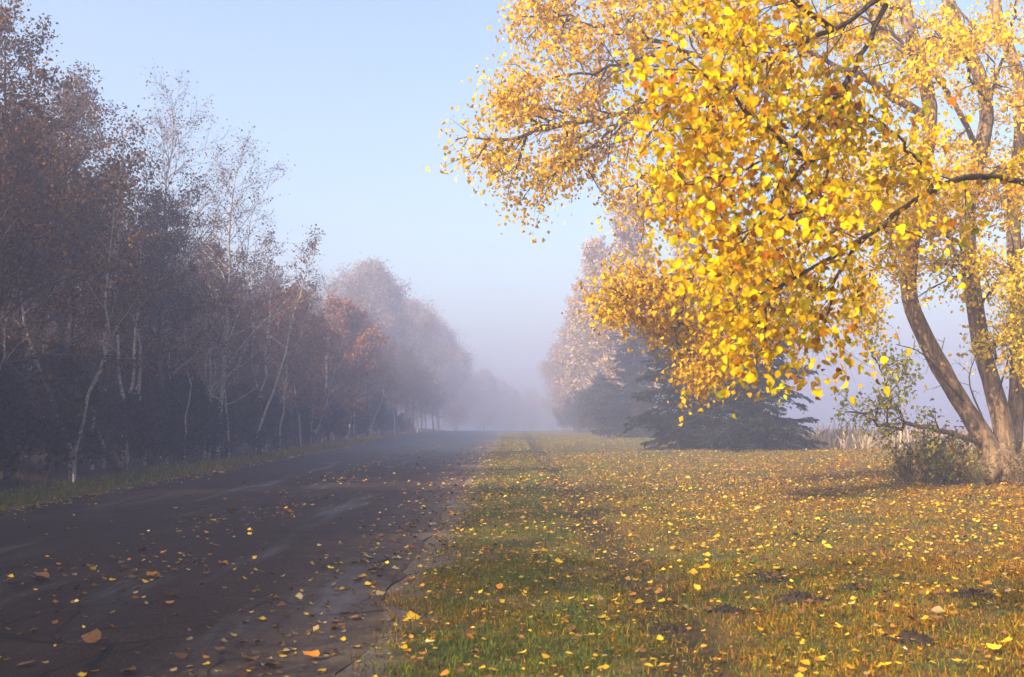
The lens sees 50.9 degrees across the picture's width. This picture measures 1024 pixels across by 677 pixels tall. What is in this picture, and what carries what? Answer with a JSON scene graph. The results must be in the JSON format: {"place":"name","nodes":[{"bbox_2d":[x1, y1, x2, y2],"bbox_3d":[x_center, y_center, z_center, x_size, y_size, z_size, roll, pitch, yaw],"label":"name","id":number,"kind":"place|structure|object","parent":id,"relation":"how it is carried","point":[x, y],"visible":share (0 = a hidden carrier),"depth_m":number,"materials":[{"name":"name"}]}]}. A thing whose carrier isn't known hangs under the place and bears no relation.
{"place":"outdoors","nodes":[
{"label":"outdoors","id":0,"kind":"place"},
{"bbox_2d":[0,431,502,676],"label":"road","id":1,"kind":"structure","parent":0,"point":[158,641],"depth_m":8.64,"materials":[{"name":"asphalt"}]},
{"bbox_2d":[0,427,1023,676],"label":"ground","id":2,"kind":"structure","parent":0,"point":[82,469],"depth_m":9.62,"materials":[{"name":"plant"}]},
{"bbox_2d":[0,62,33,310],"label":"aspen tree","id":3,"kind":"object","parent":2,"relation":"on","point":[9,189],"visible":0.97,"depth_m":15.91,"materials":[{"name":"brown plant"}]},
{"bbox_2d":[0,330,38,460],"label":"tree","id":4,"kind":"object","parent":2,"relation":"on","point":[11,356],"visible":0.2,"depth_m":19.23,"materials":[{"name":"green plant"}]},
{"bbox_2d":[0,85,51,288],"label":"sapling","id":5,"kind":"object","parent":2,"relation":"on","point":[2,286],"visible":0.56,"depth_m":17.08,"materials":[{"name":"brown plant"}]},
{"bbox_2d":[0,183,57,368],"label":"sapling","id":6,"kind":"object","parent":2,"relation":"on","point":[11,315],"visible":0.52,"depth_m":17.52,"materials":[{"name":"brown plant"}]},
{"bbox_2d":[1,156,84,481],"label":"sapling","id":7,"kind":"object","parent":2,"relation":"on","point":[48,389],"visible":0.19,"depth_m":19.24,"materials":[{"name":"brown plant"}]},
{"bbox_2d":[0,263,101,447],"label":"oak tree","id":8,"kind":"object","parent":2,"relation":"on","point":[50,327],"visible":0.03,"depth_m":25.21,"materials":[{"name":"brown plant"}]},
{"bbox_2d":[21,339,103,479],"bbox_3d":[-8.202,1.410,19.478,1.544,2.822,1.880,1,-4,-15],"label":"bush","id":9,"kind":"object","parent":2,"relation":"on","point":[54,370],"visible":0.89,"depth_m":19.32,"materials":[{"name":"brown plant"}]},
{"bbox_2d":[0,100,130,341],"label":"oak tree","id":10,"kind":"object","parent":2,"relation":"on","point":[33,300],"depth_m":24.36,"materials":[{"name":"brown plant"}]},
{"bbox_2d":[43,232,105,467],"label":"sapling","id":11,"kind":"object","parent":2,"relation":"on","point":[103,443],"visible":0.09,"depth_m":22.99,"materials":[{"name":"brown plant"}]},
{"bbox_2d":[41,356,118,464],"bbox_3d":[-8.208,1.485,20.449,1.506,2.484,1.442,1,-4,-18],"label":"bush","id":12,"kind":"object","parent":2,"relation":"on","point":[90,435],"visible":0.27,"depth_m":20.32,"materials":[{"name":"brown plant"}]},
{"bbox_2d":[0,0,163,315],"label":"aspen tree","id":13,"kind":"object","parent":2,"relation":"on","point":[25,103],"visible":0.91,"depth_m":17.16,"materials":[{"name":"brown plant"}]},
{"bbox_2d":[0,108,163,468],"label":"oak tree","id":14,"kind":"object","parent":2,"relation":"on","point":[19,314],"visible":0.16,"depth_m":20.34,"materials":[{"name":"brown plant"}]},
{"bbox_2d":[0,116,169,421],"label":"oak tree","id":15,"kind":"object","parent":2,"relation":"on","point":[31,287],"visible":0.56,"depth_m":17.73,"materials":[{"name":"brown plant"}]},
{"bbox_2d":[14,61,156,341],"bbox_3d":[-10.983,-1.961,25.106,4.163,9.328,4.996,-1,-4,16],"label":"aspen tree","id":16,"kind":"object","parent":2,"relation":"on","point":[80,83],"visible":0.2,"depth_m":25.61,"materials":[{"name":"brown plant"}]},
{"bbox_2d":[0,153,174,474],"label":"oak tree","id":17,"kind":"object","parent":2,"relation":"on","point":[70,337],"visible":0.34,"depth_m":20.71,"materials":[{"name":"brown plant"}]},
{"bbox_2d":[2,81,194,461],"bbox_3d":[-9.347,-1.460,23.005,5.005,8.322,4.564,-3,-5,32],"label":"aspen tree","id":18,"kind":"object","parent":2,"relation":"on","point":[81,142],"visible":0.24,"depth_m":22.95,"materials":[{"name":"brown plant"}]},
{"bbox_2d":[82,385,119,463],"bbox_3d":[-8.940,1.970,23.571,1.080,1.928,1.315,0,-4,1],"label":"bush","id":19,"kind":"object","parent":2,"relation":"on","point":[106,395],"visible":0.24,"depth_m":23.51,"materials":[{"name":"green plant"}]},
{"bbox_2d":[59,131,149,481],"bbox_3d":[-7.315,-0.496,19.173,1.459,6.308,1.933,3,-5,-39],"label":"sapling","id":20,"kind":"object","parent":2,"relation":"on","point":[112,219],"visible":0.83,"depth_m":19.16,"materials":[{"name":"brown plant"}]},
{"bbox_2d":[74,161,152,469],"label":"sapling","id":21,"kind":"object","parent":2,"relation":"on","point":[104,346],"visible":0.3,"depth_m":22.64,"materials":[{"name":"brown plant"}]},
{"bbox_2d":[85,105,155,469],"bbox_3d":[-8.270,-1.007,22.635,1.497,7.762,1.774,2,-5,-31],"label":"sapling","id":22,"kind":"object","parent":2,"relation":"on","point":[112,246],"visible":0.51,"depth_m":22.63,"materials":[{"name":"brown plant"}]},
{"bbox_2d":[100,140,171,465],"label":"sapling","id":23,"kind":"object","parent":2,"relation":"on","point":[146,195],"visible":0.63,"depth_m":23.73,"materials":[{"name":"brown plant"}]},
{"bbox_2d":[96,170,177,465],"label":"sapling","id":24,"kind":"object","parent":2,"relation":"on","point":[140,352],"visible":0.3,"depth_m":23.81,"materials":[{"name":"brown plant"}]},
{"bbox_2d":[111,238,169,454],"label":"sapling","id":25,"kind":"object","parent":2,"relation":"on","point":[150,333],"visible":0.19,"depth_m":24.91,"materials":[{"name":"brown plant"}]},
{"bbox_2d":[90,217,217,362],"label":"aspen tree","id":26,"kind":"object","parent":2,"relation":"on","point":[186,268],"visible":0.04,"depth_m":27.47,"materials":[{"name":"brown plant"}]},
{"bbox_2d":[45,57,270,380],"bbox_3d":[-8.876,-2.003,26.280,6.319,10.269,5.225,-2,-5,31],"label":"birch tree","id":27,"kind":"object","parent":2,"relation":"on","point":[172,121],"visible":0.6,"depth_m":26.27,"materials":[{"name":"brown plant"}]},
{"bbox_2d":[98,185,245,466],"bbox_3d":[-8.086,-0.282,24.818,3.340,6.613,3.440,2,-4,-23],"label":"oak tree","id":28,"kind":"object","parent":2,"relation":"on","point":[187,310],"visible":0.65,"depth_m":24.51,"materials":[{"name":"brown plant"}]},
{"bbox_2d":[150,274,196,463],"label":"sapling","id":29,"kind":"object","parent":2,"relation":"on","point":[167,461],"visible":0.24,"depth_m":26.25,"materials":[{"name":"brown plant"}]},
{"bbox_2d":[149,166,215,353],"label":"sapling","id":30,"kind":"object","parent":2,"relation":"on","point":[189,199],"visible":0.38,"depth_m":26.95,"materials":[{"name":"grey plant"}]},
{"bbox_2d":[162,278,206,460],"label":"sapling","id":31,"kind":"object","parent":2,"relation":"on","point":[186,346],"visible":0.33,"depth_m":26.27,"materials":[{"name":"brown plant"}]},
{"bbox_2d":[184,242,243,457],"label":"sapling","id":32,"kind":"object","parent":2,"relation":"on","point":[223,259],"visible":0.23,"depth_m":30.44,"materials":[{"name":"brown plant"}]},
{"bbox_2d":[162,240,276,459],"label":"birch tree","id":33,"kind":"object","parent":2,"relation":"on","point":[210,364],"visible":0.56,"depth_m":28.85,"materials":[{"name":"brown plant"}]},
{"bbox_2d":[172,235,269,454],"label":"aspen tree","id":34,"kind":"object","parent":2,"relation":"on","point":[212,281],"visible":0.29,"depth_m":30.91,"materials":[{"name":"brown plant"}]},
{"bbox_2d":[189,297,269,447],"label":"oak tree","id":35,"kind":"object","parent":2,"relation":"on","point":[257,376],"visible":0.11,"depth_m":33.34,"materials":[{"name":"orange plant"}]},
{"bbox_2d":[207,244,253,457],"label":"sapling","id":36,"kind":"object","parent":2,"relation":"on","point":[236,338],"visible":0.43,"depth_m":29.90,"materials":[{"name":"brown plant"}]},
{"bbox_2d":[124,123,338,458],"bbox_3d":[-7.753,-1.360,29.496,6.137,9.435,6.261,-1,-4,10],"label":"birch tree","id":37,"kind":"object","parent":2,"relation":"on","point":[224,356],"visible":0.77,"depth_m":29.11,"materials":[{"name":"brown plant"}]},
{"bbox_2d":[204,211,263,452],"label":"sapling","id":38,"kind":"object","parent":2,"relation":"on","point":[222,227],"visible":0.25,"depth_m":34.40,"materials":[{"name":"grey plant"}]},
{"bbox_2d":[212,319,282,446],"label":"oak tree","id":39,"kind":"object","parent":2,"relation":"on","point":[273,373],"visible":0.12,"depth_m":35.99,"materials":[{"name":"orange plant"}]},
{"bbox_2d":[233,246,275,444],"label":"sapling","id":40,"kind":"object","parent":2,"relation":"on","point":[253,267],"visible":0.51,"depth_m":35.91,"materials":[{"name":"grey plant"}]},
{"bbox_2d":[231,250,278,451],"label":"sapling","id":41,"kind":"object","parent":2,"relation":"on","point":[249,292],"visible":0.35,"depth_m":35.47,"materials":[{"name":"brown plant"}]},
{"bbox_2d":[240,283,296,392],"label":"aspen tree","id":42,"kind":"object","parent":2,"relation":"on","point":[280,336],"visible":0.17,"depth_m":38.70,"materials":[{"name":"brown plant"}]},
{"bbox_2d":[249,227,296,451],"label":"sapling","id":43,"kind":"object","parent":2,"relation":"on","point":[269,265],"visible":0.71,"depth_m":36.04,"materials":[{"name":"grey plant"}]},
{"bbox_2d":[270,303,303,449],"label":"sapling","id":44,"kind":"object","parent":2,"relation":"on","point":[286,363],"visible":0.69,"depth_m":36.50,"materials":[{"name":"brown plant"}]},
{"bbox_2d":[255,224,325,452],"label":"sapling","id":45,"kind":"object","parent":2,"relation":"on","point":[312,243],"visible":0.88,"depth_m":33.01,"materials":[{"name":"grey plant"}]},
{"bbox_2d":[268,271,324,444],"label":"sapling","id":46,"kind":"object","parent":2,"relation":"on","point":[309,290],"visible":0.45,"depth_m":39.78,"materials":[{"name":"brown plant"}]},
{"bbox_2d":[261,278,343,444],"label":"maple tree","id":47,"kind":"object","parent":2,"relation":"on","point":[304,398],"visible":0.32,"depth_m":40.49,"materials":[{"name":"brown plant"}]},
{"bbox_2d":[265,299,341,446],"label":"aspen tree","id":48,"kind":"object","parent":2,"relation":"on","point":[303,359],"visible":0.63,"depth_m":38.50,"materials":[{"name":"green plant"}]},
{"bbox_2d":[313,350,343,445],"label":"sapling","id":49,"kind":"object","parent":2,"relation":"on","point":[328,379],"visible":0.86,"depth_m":42.23,"materials":[{"name":"brown plant"}]},
{"bbox_2d":[313,311,352,443],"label":"sapling","id":50,"kind":"object","parent":2,"relation":"on","point":[345,323],"visible":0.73,"depth_m":42.88,"materials":[{"name":"brown plant"}]},
{"bbox_2d":[305,312,371,441],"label":"birch tree","id":51,"kind":"object","parent":2,"relation":"on","point":[326,386],"visible":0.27,"depth_m":45.62,"materials":[{"name":"brown plant"}]},
{"bbox_2d":[312,328,367,441],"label":"oak tree","id":52,"kind":"object","parent":2,"relation":"on","point":[344,374],"visible":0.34,"depth_m":46.97,"materials":[{"name":"brown plant"}]},
{"bbox_2d":[330,401,353,439],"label":"bush","id":53,"kind":"object","parent":2,"relation":"on","point":[340,428],"visible":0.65,"depth_m":48.12,"materials":[{"name":"grey plant"}]},
{"bbox_2d":[300,295,389,439],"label":"maple tree","id":54,"kind":"object","parent":2,"relation":"on","point":[336,307],"visible":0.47,"depth_m":49.66,"materials":[{"name":"brown plant"}]},
{"bbox_2d":[336,276,388,439],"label":"birch tree","id":55,"kind":"object","parent":2,"relation":"on","point":[360,302],"visible":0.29,"depth_m":51.15,"materials":[{"name":"brown plant"}]},
{"bbox_2d":[354,403,371,436],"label":"bush","id":56,"kind":"object","parent":2,"relation":"on","point":[363,424],"visible":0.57,"depth_m":55.63,"materials":[{"name":"grey plant"}]},
{"bbox_2d":[343,322,401,436],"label":"tree","id":57,"kind":"object","parent":2,"relation":"on","point":[352,416],"visible":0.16,"depth_m":55.94,"materials":[{"name":"brown plant"}]},
{"bbox_2d":[345,321,402,436],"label":"aspen tree","id":58,"kind":"object","parent":2,"relation":"on","point":[382,358],"visible":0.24,"depth_m":58.74,"materials":[{"name":"brown plant"}]},
{"bbox_2d":[365,391,388,435],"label":"bush","id":59,"kind":"object","parent":2,"relation":"on","point":[379,418],"visible":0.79,"depth_m":62.95,"materials":[{"name":"plant"}]},
{"bbox_2d":[317,252,446,408],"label":"elm tree","id":60,"kind":"object","parent":2,"relation":"on","point":[378,287],"visible":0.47,"depth_m":85.58,"materials":[{"name":"brown plant"}]},
{"bbox_2d":[360,357,403,434],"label":"tree","id":61,"kind":"object","parent":2,"relation":"on","point":[391,388],"visible":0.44,"depth_m":65.68,"materials":[{"name":"brown plant"}]},
{"bbox_2d":[373,337,428,430],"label":"aspen tree","id":62,"kind":"object","parent":2,"relation":"on","point":[399,347],"visible":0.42,"depth_m":79.83,"materials":[{"name":"brown plant"}]},
{"bbox_2d":[389,355,427,432],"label":"aspen tree","id":63,"kind":"object","parent":2,"relation":"on","point":[410,366],"visible":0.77,"depth_m":78.02,"materials":[{"name":"brown plant"}]},
{"bbox_2d":[394,347,427,432],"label":"aspen tree","id":64,"kind":"object","parent":2,"relation":"on","point":[409,352],"visible":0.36,"depth_m":80.18,"materials":[{"name":"brown plant"}]},
{"bbox_2d":[394,361,430,431],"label":"tree","id":65,"kind":"object","parent":2,"relation":"on","point":[422,389],"visible":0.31,"depth_m":83.38,"materials":[{"name":"brown plant"}]},
{"bbox_2d":[388,345,442,431],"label":"birch tree","id":66,"kind":"object","parent":2,"relation":"on","point":[422,357],"visible":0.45,"depth_m":85.33,"materials":[{"name":"brown plant"}]},
{"bbox_2d":[390,291,463,428],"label":"elm tree","id":67,"kind":"object","parent":2,"relation":"on","point":[435,355],"visible":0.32,"depth_m":103.30,"materials":[{"name":"grey plant"}]},
{"bbox_2d":[413,315,477,429],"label":"elm tree","id":68,"kind":"object","parent":2,"relation":"on","point":[447,337],"visible":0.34,"depth_m":125.59,"materials":[{"name":"grey plant"}]},
{"bbox_2d":[435,349,488,430],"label":"elm tree","id":69,"kind":"object","parent":2,"relation":"on","point":[467,397],"visible":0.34,"depth_m":154.95,"materials":[{"name":"grey plant"}]},
{"bbox_2d":[465,367,508,430],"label":"elm tree","id":70,"kind":"object","parent":2,"relation":"on","point":[482,413],"visible":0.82,"depth_m":173.90,"materials":[{"name":"grey plant"}]},
{"bbox_2d":[490,379,521,430],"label":"elm tree","id":71,"kind":"object","parent":2,"relation":"on","point":[503,386],"visible":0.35,"depth_m":203.79,"materials":[{"name":"grey plant"}]},
{"bbox_2d":[0,441,1023,660],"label":"fallen leaves","id":72,"kind":"object","parent":2,"relation":"on","point":[93,636],"visible":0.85,"depth_m":10.46,"materials":[{"name":"yellow plant"}]},
{"bbox_2d":[498,388,529,430],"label":"elm tree","id":73,"kind":"object","parent":2,"relation":"on","point":[508,408],"visible":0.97,"depth_m":188.69,"materials":[{"name":"grey plant"}]},
{"bbox_2d":[517,387,545,430],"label":"elm tree","id":74,"kind":"object","parent":2,"relation":"on","point":[533,419],"visible":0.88,"depth_m":194.77,"materials":[{"name":"grey plant"}]},
{"bbox_2d":[535,386,558,430],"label":"elm tree","id":75,"kind":"object","parent":2,"relation":"on","point":[550,420],"visible":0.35,"depth_m":186.74,"materials":[{"name":"grey plant"}]},
{"bbox_2d":[535,340,570,429],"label":"elm tree","id":76,"kind":"object","parent":2,"relation":"on","point":[548,403],"visible":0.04,"depth_m":139.16,"materials":[{"name":"orange plant"}]},
{"bbox_2d":[537,314,587,429],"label":"elm tree","id":77,"kind":"object","parent":2,"relation":"on","point":[560,372],"visible":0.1,"depth_m":97.93,"materials":[{"name":"orange plant"}]},
{"bbox_2d":[551,274,596,429],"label":"birch tree","id":78,"kind":"object","parent":2,"relation":"on","point":[577,295],"visible":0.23,"depth_m":88.28,"materials":[{"name":"orange plant"}]},
{"bbox_2d":[574,390,593,433],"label":"bush","id":79,"kind":"object","parent":2,"relation":"on","point":[582,418],"visible":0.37,"depth_m":68.63,"materials":[{"name":"plant"}]},
{"bbox_2d":[552,232,624,395],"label":"birch tree","id":80,"kind":"object","parent":2,"relation":"on","point":[588,353],"visible":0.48,"depth_m":71.93,"materials":[{"name":"orange plant"}]},
{"bbox_2d":[580,373,617,435],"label":"bush","id":81,"kind":"object","parent":2,"relation":"on","point":[590,401],"visible":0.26,"depth_m":59.85,"materials":[{"name":"grey plant"}]},
{"bbox_2d":[586,382,620,437],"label":"bush","id":82,"kind":"object","parent":2,"relation":"on","point":[605,398],"visible":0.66,"depth_m":54.46,"materials":[{"name":"green plant"}]},
{"bbox_2d":[566,312,651,401],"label":"elm tree","id":83,"kind":"object","parent":2,"relation":"on","point":[602,371],"visible":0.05,"depth_m":85.21,"materials":[{"name":"orange plant"}]},
{"bbox_2d":[572,189,665,420],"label":"birch tree","id":84,"kind":"object","parent":2,"relation":"on","point":[631,236],"visible":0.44,"depth_m":58.34,"materials":[{"name":"orange plant"}]},
{"bbox_2d":[589,299,674,437],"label":"spruce tree","id":85,"kind":"object","parent":2,"relation":"on","point":[631,367],"visible":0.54,"depth_m":53.71,"materials":[{"name":"green plant"}]},
{"bbox_2d":[625,385,657,437],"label":"bush","id":86,"kind":"object","parent":2,"relation":"on","point":[639,407],"visible":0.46,"depth_m":51.74,"materials":[{"name":"green plant"}]},
{"bbox_2d":[621,273,733,449],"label":"spruce tree","id":87,"kind":"object","parent":2,"relation":"on","point":[668,421],"visible":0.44,"depth_m":35.46,"materials":[{"name":"green plant"}]},
{"bbox_2d":[647,200,722,394],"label":"birch tree","id":88,"kind":"object","parent":2,"relation":"on","point":[690,252],"visible":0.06,"depth_m":52.02,"materials":[{"name":"orange plant"}]},
{"bbox_2d":[426,0,1023,483],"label":"poplar tree","id":89,"kind":"object","parent":2,"relation":"on","point":[1006,414],"visible":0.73,"depth_m":15.58,"materials":[{"name":"yellow plant"}]},
{"bbox_2d":[708,603,744,613],"bbox_3d":[1.300,1.653,6.571,0.237,0.089,0.125,0,-4,0],"label":"soil mound","id":90,"kind":"object","parent":2,"relation":"on","point":[726,608],"visible":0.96,"depth_m":6.54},
{"bbox_2d":[673,236,828,452],"bbox_3d":[7.486,0.482,33.693,4.809,7.502,5.143,0,-4,0],"label":"spruce tree","id":91,"kind":"object","parent":2,"relation":"on","point":[764,425],"visible":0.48,"depth_m":32.67,"materials":[{"name":"green plant"}]},
{"bbox_2d":[745,571,790,582],"bbox_3d":[1.853,1.739,7.837,0.389,0.081,0.364,0,-4,0],"label":"soil mound","id":92,"kind":"object","parent":2,"relation":"on","point":[763,575],"visible":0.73,"depth_m":7.80,"materials":[{"name":"soil"}]},
{"bbox_2d":[771,590,829,605],"bbox_3d":[1.840,1.669,6.930,0.477,0.118,0.246,0,-4,0],"label":"soil mound","id":93,"kind":"object","parent":2,"relation":"on","point":[794,597],"visible":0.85,"depth_m":6.88,"materials":[{"name":"soil"}]},
{"bbox_2d":[604,0,1023,419],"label":"poplar tree","id":94,"kind":"object","parent":2,"relation":"on","point":[836,96],"visible":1,"depth_m":5.45,"materials":[{"name":"yellow plant"}]},
{"bbox_2d":[731,418,1023,448],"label":"dry stalks","id":95,"kind":"object","parent":2,"relation":"on","point":[848,440],"visible":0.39,"depth_m":34.07,"materials":[{"name":"beige plant"}]},
{"bbox_2d":[881,422,930,484],"bbox_3d":[6.268,1.828,16.998,0.923,1.031,0.904,4,-6,-43],"label":"tall weed","id":96,"kind":"object","parent":2,"relation":"on","point":[898,462],"visible":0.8,"depth_m":17.07,"materials":[{"name":"green plant"}]},
{"bbox_2d":[886,627,934,645],"bbox_3d":[2.118,1.579,5.685,0.239,0.110,0.216,0,-4,0],"label":"soil mound","id":97,"kind":"object","parent":2,"relation":"on","point":[922,638],"visible":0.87,"depth_m":5.66,"materials":[{"name":"soil"}]},
{"bbox_2d":[904,405,977,485],"bbox_3d":[6.576,1.690,16.851,1.154,1.289,1.130,0,-4,0],"label":"tall weed","id":98,"kind":"object","parent":2,"relation":"on","point":[923,452],"visible":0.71,"depth_m":16.70,"materials":[{"name":"green plant"}]},
{"bbox_2d":[915,433,974,486],"bbox_3d":[6.654,1.919,16.519,0.907,0.936,0.993,-1,-4,15],"label":"tall weed","id":99,"kind":"object","parent":2,"relation":"on","point":[950,472],"visible":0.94,"depth_m":16.41,"materials":[{"name":"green plant"}]},
{"bbox_2d":[937,420,977,481],"bbox_3d":[7.072,1.812,17.239,0.654,1.038,0.808,0,-4,-2],"label":"tall weed","id":100,"kind":"object","parent":2,"relation":"on","point":[963,445],"visible":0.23,"depth_m":17.19,"materials":[{"name":"green plant"}]},
{"bbox_2d":[937,438,981,482],"bbox_3d":[6.933,1.900,16.649,0.565,0.726,0.458,0,-4,-5],"label":"tall weed","id":101,"kind":"object","parent":2,"relation":"on","point":[971,476],"visible":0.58,"depth_m":16.60,"materials":[{"name":"green plant"}]},
{"bbox_2d":[939,587,997,598],"bbox_3d":[3.020,1.681,7.068,0.406,0.096,0.229,-2,-5,30],"label":"soil mound","id":102,"kind":"object","parent":2,"relation":"on","point":[964,592],"visible":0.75,"depth_m":7.05,"materials":[{"name":"soil"}]},
{"bbox_2d":[950,446,991,487],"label":"tall weed","id":103,"kind":"object","parent":2,"relation":"on","point":[977,474],"visible":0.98,"depth_m":15.83,"materials":[{"name":"green plant"}]},
{"bbox_2d":[997,449,1023,486],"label":"tall weed","id":104,"kind":"object","parent":2,"relation":"on","point":[1017,479],"visible":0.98,"depth_m":15.90,"materials":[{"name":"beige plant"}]},
{"bbox_2d":[0,0,1023,430],"label":"sky","id":105,"kind":"structure","parent":0,"point":[356,94],"materials":[{"name":"blue"}]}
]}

